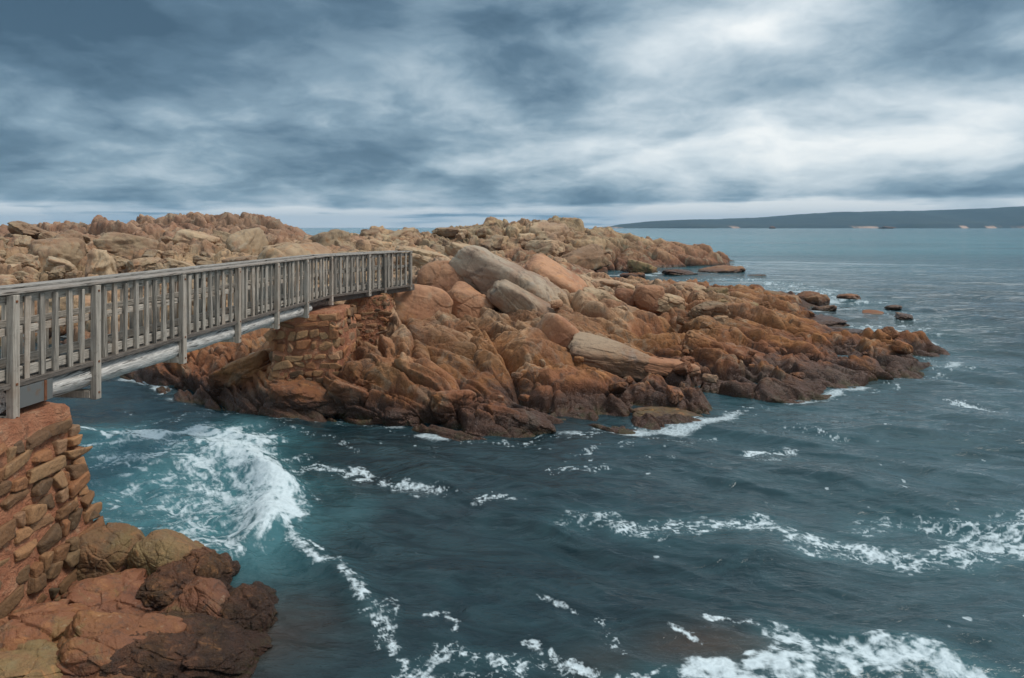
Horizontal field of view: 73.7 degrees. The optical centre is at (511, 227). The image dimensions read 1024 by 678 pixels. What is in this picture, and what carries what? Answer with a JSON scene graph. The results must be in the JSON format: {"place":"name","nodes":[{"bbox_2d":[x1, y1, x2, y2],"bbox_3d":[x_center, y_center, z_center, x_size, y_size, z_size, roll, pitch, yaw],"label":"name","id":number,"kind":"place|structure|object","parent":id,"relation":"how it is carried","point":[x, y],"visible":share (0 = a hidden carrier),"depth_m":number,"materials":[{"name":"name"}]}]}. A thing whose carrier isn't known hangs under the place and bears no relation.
{"place":"outdoors","nodes":[
{"label":"outdoors","id":0,"kind":"place"},
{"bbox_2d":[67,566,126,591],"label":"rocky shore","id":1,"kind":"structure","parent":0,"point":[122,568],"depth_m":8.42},
{"bbox_2d":[0,639,63,677],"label":"boulder","id":2,"kind":"object","parent":1,"relation":"on","point":[37,658],"visible":0.71,"depth_m":6.45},
{"bbox_2d":[0,599,91,651],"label":"boulder","id":3,"kind":"object","parent":1,"relation":"on","point":[50,621],"visible":0.44,"depth_m":6.92,"materials":[{"name":"stone"}]},
{"bbox_2d":[0,401,105,618],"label":"masonry pier","id":4,"kind":"structure","parent":1,"relation":"on","point":[49,512],"depth_m":7.95,"materials":[{"name":"stone"}]},
{"bbox_2d":[0,250,414,418],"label":"footbridge","id":5,"kind":"object","parent":4,"relation":"on","point":[262,298],"visible":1,"depth_m":10.84,"materials":[{"name":"wood"}]},
{"bbox_2d":[75,522,144,580],"bbox_3d":[-5.092,4.233,8.732,0.823,0.770,0.729,8,-1,-10],"label":"boulder","id":6,"kind":"object","parent":1,"relation":"on","point":[106,549],"visible":0.56,"depth_m":8.50,"materials":[{"name":"stone"}]},
{"bbox_2d":[66,568,158,615],"bbox_3d":[-4.427,4.426,7.765,1.326,0.673,1.093,16,-3,-10],"label":"boulder","id":7,"kind":"object","parent":1,"relation":"on","point":[113,592],"visible":0.3,"depth_m":7.66,"materials":[{"name":"stone"}]},
{"bbox_2d":[55,609,186,677],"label":"boulder","id":8,"kind":"object","parent":1,"relation":"on","point":[89,642],"visible":0.7,"depth_m":6.74,"materials":[{"name":"stone"}]},
{"bbox_2d":[127,529,205,576],"bbox_3d":[-4.278,4.239,8.562,1.009,0.776,0.812,18,3,10],"label":"boulder","id":9,"kind":"object","parent":1,"relation":"on","point":[152,552],"visible":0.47,"depth_m":8.34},
{"bbox_2d":[99,611,259,677],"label":"boulder","id":10,"kind":"object","parent":1,"relation":"on","point":[203,645],"visible":0.84,"depth_m":6.78,"materials":[{"name":"stone"}]},
{"bbox_2d":[136,560,233,610],"bbox_3d":[-3.919,4.353,8.030,1.218,0.604,0.992,14,0,0],"label":"boulder","id":11,"kind":"object","parent":1,"relation":"on","point":[162,587],"visible":0.35,"depth_m":7.88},
{"bbox_2d":[157,577,229,618],"bbox_3d":[-3.467,4.382,7.644,0.956,0.593,0.591,27,7,13],"label":"boulder","id":12,"kind":"object","parent":1,"relation":"on","point":[207,596],"visible":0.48,"depth_m":7.63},
{"bbox_2d":[179,546,240,583],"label":"boulder","id":13,"kind":"object","parent":1,"relation":"on","point":[207,562],"visible":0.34,"depth_m":8.34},
{"bbox_2d":[219,582,277,631],"bbox_3d":[-3.111,4.456,7.798,0.825,0.602,0.728,24,0,0],"label":"boulder","id":14,"kind":"object","parent":1,"relation":"on","point":[247,606],"visible":0.42,"depth_m":7.68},
{"bbox_2d":[239,629,272,656],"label":"boulder","id":15,"kind":"object","parent":1,"relation":"on","point":[259,643],"visible":0.47,"depth_m":7.26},
{"bbox_2d":[253,581,278,603],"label":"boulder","id":16,"kind":"object","parent":1,"relation":"on","point":[272,595],"visible":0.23,"depth_m":8.26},
{"bbox_2d":[0,212,452,347],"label":"rocky hillside","id":17,"kind":"structure","parent":0,"point":[276,231],"depth_m":55.52,"materials":[{"name":"stone"}]},
{"bbox_2d":[0,275,18,285],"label":"boulder","id":18,"kind":"object","parent":17,"relation":"on","point":[6,280],"visible":0.48,"depth_m":33.58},
{"bbox_2d":[11,271,31,283],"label":"boulder","id":19,"kind":"object","parent":17,"relation":"on","point":[18,275],"visible":0.49,"depth_m":35.21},
{"bbox_2d":[5,253,40,269],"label":"boulder","id":20,"kind":"object","parent":17,"relation":"on","point":[25,260],"visible":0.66,"depth_m":38.08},
{"bbox_2d":[14,235,31,247],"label":"boulder","id":21,"kind":"object","parent":17,"relation":"on","point":[23,241],"visible":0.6,"depth_m":44.84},
{"bbox_2d":[7,221,47,239],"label":"boulder","id":22,"kind":"object","parent":17,"relation":"on","point":[23,228],"visible":0.66,"depth_m":49.01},
{"bbox_2d":[22,273,38,282],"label":"boulder","id":23,"kind":"object","parent":17,"relation":"on","point":[30,278],"visible":0.43,"depth_m":33.95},
{"bbox_2d":[38,231,58,238],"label":"boulder","id":24,"kind":"object","parent":17,"relation":"on","point":[46,235],"visible":0.45,"depth_m":48.51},
{"bbox_2d":[48,265,65,280],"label":"boulder","id":25,"kind":"object","parent":17,"relation":"on","point":[57,273],"visible":0.98,"depth_m":35.94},
{"bbox_2d":[27,237,87,271],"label":"boulder","id":26,"kind":"object","parent":17,"relation":"on","point":[73,251],"visible":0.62,"depth_m":40.39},
{"bbox_2d":[49,317,66,337],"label":"boulder","id":27,"kind":"object","parent":17,"relation":"on","point":[63,331],"visible":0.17,"depth_m":27.54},
{"bbox_2d":[43,256,76,276],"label":"boulder","id":28,"kind":"object","parent":17,"relation":"on","point":[52,262],"visible":0.77,"depth_m":37.35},
{"bbox_2d":[53,230,84,241],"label":"boulder","id":29,"kind":"object","parent":17,"relation":"on","point":[70,234],"visible":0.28,"depth_m":46.06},
{"bbox_2d":[49,295,89,317],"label":"boulder","id":30,"kind":"object","parent":17,"relation":"on","point":[63,302],"visible":0.1,"depth_m":28.25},
{"bbox_2d":[65,271,82,278],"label":"boulder","id":31,"kind":"object","parent":17,"relation":"on","point":[74,274],"visible":0.69,"depth_m":35.77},
{"bbox_2d":[85,248,117,276],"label":"boulder","id":32,"kind":"object","parent":17,"relation":"on","point":[99,262],"visible":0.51,"depth_m":33.59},
{"bbox_2d":[110,255,128,269],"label":"boulder","id":33,"kind":"object","parent":17,"relation":"on","point":[121,261],"visible":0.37,"depth_m":39.60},
{"bbox_2d":[93,232,158,255],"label":"boulder","id":34,"kind":"object","parent":17,"relation":"on","point":[116,243],"visible":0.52,"depth_m":42.83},
{"bbox_2d":[126,257,160,270],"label":"boulder","id":35,"kind":"object","parent":17,"relation":"on","point":[133,264],"visible":0.52,"depth_m":38.29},
{"bbox_2d":[141,249,157,257],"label":"boulder","id":36,"kind":"object","parent":17,"relation":"on","point":[150,252],"visible":0.4,"depth_m":40.98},
{"bbox_2d":[161,250,179,258],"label":"boulder","id":37,"kind":"object","parent":17,"relation":"on","point":[169,254],"visible":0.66,"depth_m":42.05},
{"bbox_2d":[154,257,192,269],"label":"boulder","id":38,"kind":"object","parent":17,"relation":"on","point":[166,263],"visible":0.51,"depth_m":36.96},
{"bbox_2d":[170,242,188,255],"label":"boulder","id":39,"kind":"object","parent":17,"relation":"on","point":[181,248],"visible":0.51,"depth_m":43.40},
{"bbox_2d":[172,229,222,244],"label":"boulder","id":40,"kind":"object","parent":17,"relation":"on","point":[186,236],"visible":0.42,"depth_m":45.84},
{"bbox_2d":[192,255,210,264],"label":"boulder","id":41,"kind":"object","parent":17,"relation":"on","point":[195,259],"visible":0.6,"depth_m":39.90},
{"bbox_2d":[196,261,215,265],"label":"boulder","id":42,"kind":"object","parent":17,"relation":"on","point":[198,263],"visible":0.35,"depth_m":37.93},
{"bbox_2d":[212,229,230,246],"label":"boulder","id":43,"kind":"object","parent":17,"relation":"on","point":[222,236],"visible":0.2,"depth_m":47.75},
{"bbox_2d":[221,255,257,276],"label":"boulder","id":44,"kind":"object","parent":17,"relation":"on","point":[241,258],"visible":0.12,"depth_m":34.79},
{"bbox_2d":[225,227,268,254],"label":"boulder","id":45,"kind":"object","parent":17,"relation":"on","point":[252,241],"visible":0.63,"depth_m":43.16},
{"bbox_2d":[257,242,331,273],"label":"boulder","id":46,"kind":"object","parent":17,"relation":"on","point":[291,249],"visible":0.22,"depth_m":32.63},
{"bbox_2d":[309,229,350,245],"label":"boulder","id":47,"kind":"object","parent":17,"relation":"on","point":[330,237],"visible":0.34,"depth_m":43.05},
{"bbox_2d":[0,228,1023,677],"bbox_3d":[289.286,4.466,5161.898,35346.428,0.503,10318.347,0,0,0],"label":"sea","id":48,"kind":"structure","parent":0,"point":[874,530],"depth_m":10.85,"materials":[{"name":"liquid"}]},
{"bbox_2d":[698,265,745,272],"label":"boulder","id":49,"kind":"object","parent":48,"relation":"in","point":[725,269],"visible":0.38,"depth_m":68.85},
{"bbox_2d":[836,293,860,299],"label":"boulder","id":50,"kind":"object","parent":48,"relation":"in","point":[850,296],"visible":0.68,"depth_m":42.36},
{"bbox_2d":[862,309,883,313],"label":"boulder","id":51,"kind":"object","parent":48,"relation":"in","point":[872,311],"visible":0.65,"depth_m":35.53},
{"bbox_2d":[884,305,901,309],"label":"boulder","id":52,"kind":"object","parent":48,"relation":"in","point":[893,307],"visible":1,"depth_m":37.77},
{"bbox_2d":[894,312,912,319],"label":"boulder","id":53,"kind":"object","parent":48,"relation":"in","point":[901,316],"visible":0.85,"depth_m":33.74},
{"bbox_2d":[0,0,1023,227],"label":"sky","id":54,"kind":"structure","parent":0,"point":[298,113],"materials":[{"name":"grey"}]},
{"bbox_2d":[120,255,949,441],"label":"rocky island","id":55,"kind":"structure","parent":0,"point":[429,357],"depth_m":19.02,"materials":[{"name":"stone"}]},
{"bbox_2d":[205,348,271,395],"bbox_3d":[-7.028,3.847,17.852,1.812,1.048,1.243,-19,5,-14],"label":"boulder","id":56,"kind":"object","parent":55,"relation":"on","point":[239,372],"visible":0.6,"depth_m":17.35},
{"bbox_2d":[267,380,337,416],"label":"boulder","id":57,"kind":"object","parent":55,"relation":"on","point":[302,395],"visible":0.78,"depth_m":16.16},
{"bbox_2d":[263,304,362,383],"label":"masonry pier","id":58,"kind":"structure","parent":55,"relation":"on","point":[318,343],"depth_m":17.05,"materials":[{"name":"stone"}]},
{"bbox_2d":[334,240,355,248],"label":"boulder","id":59,"kind":"object","parent":55,"relation":"on","point":[343,243],"visible":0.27,"depth_m":41.88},
{"bbox_2d":[325,379,368,415],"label":"boulder","id":60,"kind":"object","parent":55,"relation":"on","point":[340,393],"visible":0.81,"depth_m":16.16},
{"bbox_2d":[341,357,393,388],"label":"boulder","id":61,"kind":"object","parent":55,"relation":"on","point":[362,372],"visible":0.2,"depth_m":16.64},
{"bbox_2d":[344,293,398,344],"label":"masonry pier","id":62,"kind":"structure","parent":55,"relation":"on","point":[374,311],"depth_m":19.91,"materials":[{"name":"stone"}]},
{"bbox_2d":[381,406,420,426],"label":"boulder","id":63,"kind":"object","parent":55,"relation":"on","point":[395,416],"visible":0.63,"depth_m":15.53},
{"bbox_2d":[395,245,449,270],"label":"boulder","id":64,"kind":"object","parent":55,"relation":"on","point":[420,257],"visible":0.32,"depth_m":29.31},
{"bbox_2d":[395,284,452,323],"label":"boulder","id":65,"kind":"object","parent":55,"relation":"on","point":[421,302],"visible":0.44,"depth_m":22.02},
{"bbox_2d":[417,260,464,291],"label":"boulder","id":66,"kind":"object","parent":55,"relation":"on","point":[444,275],"visible":0.48,"depth_m":24.48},
{"bbox_2d":[431,387,476,423],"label":"boulder","id":67,"kind":"object","parent":55,"relation":"on","point":[445,405],"visible":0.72,"depth_m":15.52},
{"bbox_2d":[447,281,495,317],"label":"boulder","id":68,"kind":"object","parent":55,"relation":"on","point":[468,299],"visible":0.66,"depth_m":23.40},
{"bbox_2d":[476,399,506,410],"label":"boulder","id":69,"kind":"object","parent":55,"relation":"on","point":[489,402],"visible":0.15,"depth_m":15.48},
{"bbox_2d":[449,245,567,307],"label":"slab","id":70,"kind":"structure","parent":55,"relation":"on","point":[481,270],"depth_m":24.51,"materials":[{"name":"stone"}]},
{"bbox_2d":[486,279,554,313],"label":"slab","id":71,"kind":"structure","parent":55,"relation":"on","point":[505,296],"depth_m":23.24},
{"bbox_2d":[518,394,529,401],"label":"boulder","id":72,"kind":"object","parent":55,"relation":"on","point":[524,397],"visible":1,"depth_m":15.76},
{"bbox_2d":[503,408,555,434],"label":"boulder","id":73,"kind":"object","parent":55,"relation":"on","point":[534,423],"visible":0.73,"depth_m":14.87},
{"bbox_2d":[522,254,586,292],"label":"slab","id":74,"kind":"structure","parent":55,"relation":"on","point":[558,274],"depth_m":27.48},
{"bbox_2d":[550,299,562,307],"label":"boulder","id":75,"kind":"object","parent":55,"relation":"on","point":[557,303],"visible":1,"depth_m":23.36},
{"bbox_2d":[536,313,579,348],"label":"boulder","id":76,"kind":"object","parent":55,"relation":"on","point":[558,329],"visible":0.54,"depth_m":19.88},
{"bbox_2d":[577,287,620,301],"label":"boulder","id":77,"kind":"object","parent":55,"relation":"on","point":[600,294],"visible":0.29,"depth_m":25.12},
{"bbox_2d":[568,332,651,380],"bbox_3d":[2.901,3.726,19.601,2.654,0.736,1.229,14,11,6],"label":"boulder","id":78,"kind":"object","parent":55,"relation":"on","point":[617,358],"visible":0.88,"depth_m":19.16,"materials":[{"name":"stone"}]},
{"bbox_2d":[591,279,634,288],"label":"slab","id":79,"kind":"structure","parent":55,"relation":"on","point":[610,283],"depth_m":30.36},
{"bbox_2d":[608,382,627,393],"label":"boulder","id":80,"kind":"object","parent":55,"relation":"on","point":[617,387],"visible":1,"depth_m":16.98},
{"bbox_2d":[614,288,635,306],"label":"boulder","id":81,"kind":"object","parent":55,"relation":"on","point":[626,295],"visible":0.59,"depth_m":26.92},
{"bbox_2d":[619,272,645,278],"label":"boulder","id":82,"kind":"object","parent":55,"relation":"on","point":[638,274],"visible":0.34,"depth_m":59.51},
{"bbox_2d":[634,285,664,312],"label":"boulder","id":83,"kind":"object","parent":55,"relation":"on","point":[646,297],"visible":0.88,"depth_m":26.49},
{"bbox_2d":[632,407,703,416],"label":"boulder","id":84,"kind":"object","parent":55,"relation":"on","point":[654,411],"visible":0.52,"depth_m":16.24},
{"bbox_2d":[656,293,685,312],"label":"boulder","id":85,"kind":"object","parent":55,"relation":"on","point":[667,302],"visible":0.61,"depth_m":26.56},
{"bbox_2d":[644,356,700,376],"bbox_3d":[4.388,3.941,19.396,1.800,0.435,0.953,6,5,0],"label":"ledge","id":86,"kind":"object","parent":55,"relation":"on","point":[662,367],"visible":0.64,"depth_m":19.00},
{"bbox_2d":[666,385,683,404],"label":"boulder","id":87,"kind":"object","parent":55,"relation":"on","point":[675,395],"visible":1,"depth_m":16.65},
{"bbox_2d":[672,361,692,375],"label":"boulder","id":88,"kind":"object","parent":55,"relation":"on","point":[683,368],"visible":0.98,"depth_m":18.67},
{"bbox_2d":[680,356,694,363],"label":"boulder","id":89,"kind":"object","parent":55,"relation":"on","point":[687,358],"visible":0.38,"depth_m":19.31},
{"bbox_2d":[673,281,705,291],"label":"boulder","id":90,"kind":"object","parent":55,"relation":"on","point":[690,286],"visible":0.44,"depth_m":31.59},
{"bbox_2d":[692,291,704,301],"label":"boulder","id":91,"kind":"object","parent":55,"relation":"on","point":[698,295],"visible":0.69,"depth_m":28.30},
{"bbox_2d":[682,330,724,355],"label":"boulder","id":92,"kind":"object","parent":55,"relation":"on","point":[693,340],"visible":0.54,"depth_m":21.06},
{"bbox_2d":[700,321,714,328],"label":"boulder","id":93,"kind":"object","parent":55,"relation":"on","point":[705,325],"visible":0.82,"depth_m":23.85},
{"bbox_2d":[687,301,730,317],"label":"boulder","id":94,"kind":"object","parent":55,"relation":"on","point":[712,308],"visible":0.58,"depth_m":25.59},
{"bbox_2d":[702,373,718,382],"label":"boulder","id":95,"kind":"object","parent":55,"relation":"on","point":[708,378],"visible":1,"depth_m":18.06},
{"bbox_2d":[704,287,729,295],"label":"boulder","id":96,"kind":"object","parent":55,"relation":"on","point":[723,290],"visible":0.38,"depth_m":30.20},
{"bbox_2d":[713,315,727,321],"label":"boulder","id":97,"kind":"object","parent":55,"relation":"on","point":[723,318],"visible":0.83,"depth_m":25.00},
{"bbox_2d":[791,372,804,378],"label":"boulder","id":98,"kind":"object","parent":55,"relation":"on","point":[800,375],"visible":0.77,"depth_m":18.96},
{"bbox_2d":[797,291,819,299],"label":"boulder","id":99,"kind":"object","parent":55,"relation":"on","point":[802,295],"visible":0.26,"depth_m":41.61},
{"bbox_2d":[804,294,829,305],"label":"boulder","id":100,"kind":"object","parent":55,"relation":"on","point":[820,299],"visible":0.54,"depth_m":39.51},
{"bbox_2d":[812,305,836,310],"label":"boulder","id":101,"kind":"object","parent":55,"relation":"on","point":[826,308],"visible":0.48,"depth_m":36.64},
{"bbox_2d":[808,315,849,326],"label":"boulder","id":102,"kind":"object","parent":55,"relation":"on","point":[829,321],"visible":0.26,"depth_m":30.90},
{"bbox_2d":[829,327,862,334],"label":"boulder","id":103,"kind":"object","parent":55,"relation":"on","point":[857,331],"visible":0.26,"depth_m":28.77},
{"bbox_2d":[881,326,898,338],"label":"boulder","id":104,"kind":"object","parent":55,"relation":"on","point":[890,331],"visible":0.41,"depth_m":24.24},
{"bbox_2d":[890,339,912,354],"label":"boulder","id":105,"kind":"object","parent":55,"relation":"on","point":[899,346],"visible":1,"depth_m":22.27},
{"bbox_2d":[349,215,732,273],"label":"rocky outcrop","id":106,"kind":"object","parent":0,"point":[657,253],"visible":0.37,"depth_m":78.68,"materials":[{"name":"stone"}]},
{"bbox_2d":[359,227,379,236],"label":"boulder","id":107,"kind":"object","parent":106,"relation":"on","point":[371,232],"visible":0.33,"depth_m":76.49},
{"bbox_2d":[369,239,391,248],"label":"boulder","id":108,"kind":"object","parent":106,"relation":"on","point":[377,243],"visible":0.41,"depth_m":45.17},
{"bbox_2d":[386,227,419,237],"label":"boulder","id":109,"kind":"object","parent":106,"relation":"on","point":[410,232],"visible":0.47,"depth_m":73.85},
{"bbox_2d":[430,244,445,254],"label":"boulder","id":110,"kind":"object","parent":106,"relation":"on","point":[438,248],"visible":0.29,"depth_m":61.87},
{"bbox_2d":[432,227,458,237],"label":"boulder","id":111,"kind":"object","parent":106,"relation":"on","point":[446,232],"visible":0.83,"depth_m":78.47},
{"bbox_2d":[443,242,469,256],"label":"boulder","id":112,"kind":"object","parent":106,"relation":"on","point":[452,248],"visible":0.17,"depth_m":60.21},
{"bbox_2d":[475,227,486,237],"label":"boulder","id":113,"kind":"object","parent":106,"relation":"on","point":[481,233],"visible":0.94,"depth_m":78.12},
{"bbox_2d":[480,235,502,251],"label":"boulder","id":114,"kind":"object","parent":106,"relation":"on","point":[493,243],"visible":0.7,"depth_m":69.82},
{"bbox_2d":[517,233,536,247],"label":"boulder","id":115,"kind":"object","parent":106,"relation":"on","point":[524,239],"visible":0.62,"depth_m":74.02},
{"bbox_2d":[524,240,564,256],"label":"boulder","id":116,"kind":"object","parent":106,"relation":"on","point":[553,247],"visible":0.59,"depth_m":67.52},
{"bbox_2d":[529,220,569,241],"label":"boulder","id":117,"kind":"object","parent":106,"relation":"on","point":[543,230],"visible":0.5,"depth_m":74.95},
{"bbox_2d":[561,244,604,270],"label":"boulder","id":118,"kind":"object","parent":106,"relation":"on","point":[590,256],"visible":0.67,"depth_m":65.58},
{"bbox_2d":[627,259,657,272],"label":"boulder","id":119,"kind":"object","parent":106,"relation":"on","point":[635,266],"visible":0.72,"depth_m":66.94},
{"bbox_2d":[661,269,696,275],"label":"boulder","id":120,"kind":"object","parent":106,"relation":"on","point":[677,272],"visible":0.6,"depth_m":65.01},
{"bbox_2d":[597,206,1023,227],"bbox_3d":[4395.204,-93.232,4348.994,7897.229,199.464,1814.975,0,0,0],"label":"headland","id":121,"kind":"structure","parent":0,"point":[1006,217],"depth_m":4007.25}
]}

